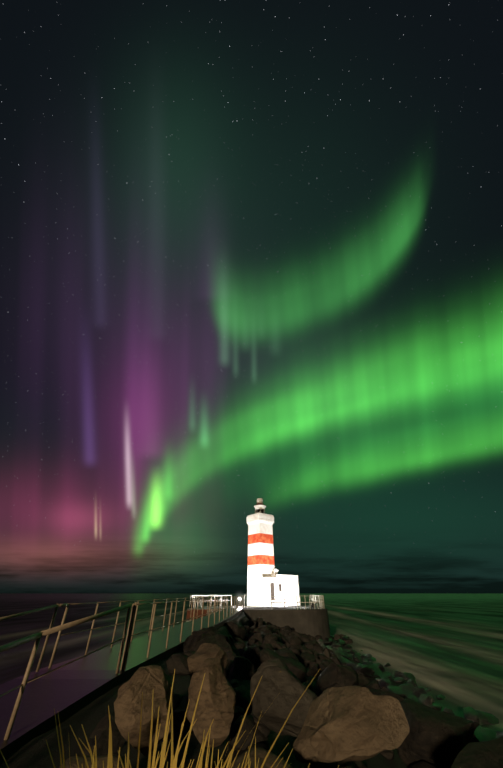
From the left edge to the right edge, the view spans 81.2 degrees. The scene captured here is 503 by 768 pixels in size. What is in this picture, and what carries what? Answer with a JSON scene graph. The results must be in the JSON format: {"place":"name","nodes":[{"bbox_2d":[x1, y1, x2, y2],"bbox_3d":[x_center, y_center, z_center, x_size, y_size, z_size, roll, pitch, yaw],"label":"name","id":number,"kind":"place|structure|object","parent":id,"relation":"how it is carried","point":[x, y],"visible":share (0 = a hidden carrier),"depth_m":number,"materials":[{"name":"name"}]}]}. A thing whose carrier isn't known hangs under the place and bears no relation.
{"place":"outdoors","nodes":[
{"label":"outdoors","id":0,"kind":"place"},
{"bbox_2d":[0,611,407,767],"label":"ground","id":1,"kind":"structure","parent":0,"point":[33,753],"depth_m":3.96,"materials":[{"name":"brown soil"}]},
{"bbox_2d":[0,596,240,739],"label":"walkway railing","id":2,"kind":"object","parent":1,"relation":"on","point":[37,636],"visible":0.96,"depth_m":5.97,"materials":[{"name":"metal"}]},
{"bbox_2d":[0,608,243,762],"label":"walkway slab","id":3,"kind":"structure","parent":1,"relation":"on","point":[68,690],"depth_m":5.25,"materials":[{"name":"grey concrete"}]},
{"bbox_2d":[229,605,330,640],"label":"lighthouse platform","id":4,"kind":"structure","parent":1,"relation":"on","point":[312,621],"depth_m":27.59,"materials":[{"name":"grey concrete"}]},
{"bbox_2d":[189,595,324,608],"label":"white railings","id":5,"kind":"object","parent":4,"relation":"on","point":[321,602],"visible":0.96,"depth_m":30.81,"materials":[{"name":"white"}]},
{"bbox_2d":[270,599,286,607],"bbox_3d":[2.878,23.663,31.639,1.800,0.795,1.580,0,-36,1],"label":"picnic bench","id":6,"kind":"object","parent":4,"relation":"on","point":[271,602],"visible":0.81,"depth_m":31.53,"materials":[{"name":"white wood"}]},
{"bbox_2d":[263,569,299,606],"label":"lighthouse annex building","id":7,"kind":"structure","parent":4,"relation":"on","point":[275,584],"depth_m":36.02,"materials":[{"name":"white paint"}]},
{"bbox_2d":[80,617,502,767],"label":"rocky embankment","id":8,"kind":"structure","parent":1,"relation":"on","point":[434,738],"depth_m":4.70,"materials":[{"name":"brown stone"}]},
{"bbox_2d":[59,643,292,767],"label":"boulders","id":9,"kind":"object","parent":8,"relation":"on","point":[217,700],"visible":0.96,"depth_m":3.68,"materials":[{"name":"brown stone"}]},
{"bbox_2d":[250,659,317,736],"bbox_3d":[0.469,4.442,4.181,0.986,0.748,0.711,0,-36,1],"label":"grey boulder","id":10,"kind":"object","parent":8,"relation":"on","point":[282,684],"visible":0.92,"depth_m":4.04,"materials":[{"name":"stone"}]},
{"bbox_2d":[293,685,408,762],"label":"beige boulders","id":11,"kind":"object","parent":8,"relation":"on","point":[352,723],"visible":1,"depth_m":3.31,"materials":[{"name":"brown stone"}]},
{"bbox_2d":[290,627,502,741],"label":"shoreline rocks","id":12,"kind":"object","parent":1,"relation":"on","point":[411,689],"visible":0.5,"depth_m":13.21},
{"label":"grass mound soil","id":13,"kind":"structure","parent":1,"relation":"on","visible":0},
{"bbox_2d":[0,668,338,767],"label":"marram grass","id":14,"kind":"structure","parent":13,"relation":"on","point":[173,764],"depth_m":1.87,"materials":[{"name":"yellow plant"}]},
{"bbox_2d":[0,593,502,731],"bbox_3d":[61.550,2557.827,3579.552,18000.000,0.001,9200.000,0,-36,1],"label":"sea","id":15,"kind":"structure","parent":0,"point":[449,646],"depth_m":36.94,"materials":[{"name":"green liquid"}]},
{"bbox_2d":[186,606,229,621],"bbox_3d":[-4.444,26.569,32.088,4.100,3.430,7.900,0,-36,1],"label":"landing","id":16,"kind":"object","parent":15,"relation":"in","point":[212,608],"visible":0.21,"depth_m":30.37,"materials":[{"name":"concrete"}]},
{"bbox_2d":[186,610,206,619],"bbox_3d":[-5.548,23.313,29.651,2.000,0.800,0.080,-2,-36,2],"label":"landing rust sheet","id":17,"kind":"object","parent":16,"relation":"attached to","point":[196,615],"visible":0.64,"depth_m":29.66,"materials":[{"name":"brown metal"}]},
{"bbox_2d":[0,0,502,592],"label":"sky","id":18,"kind":"structure","parent":0,"point":[251,250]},
{"bbox_2d":[246,498,274,605],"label":"lighthouse tower","id":19,"kind":"structure","parent":0,"point":[260,522],"depth_m":38.34,"materials":[{"name":"white paint"}]}
]}

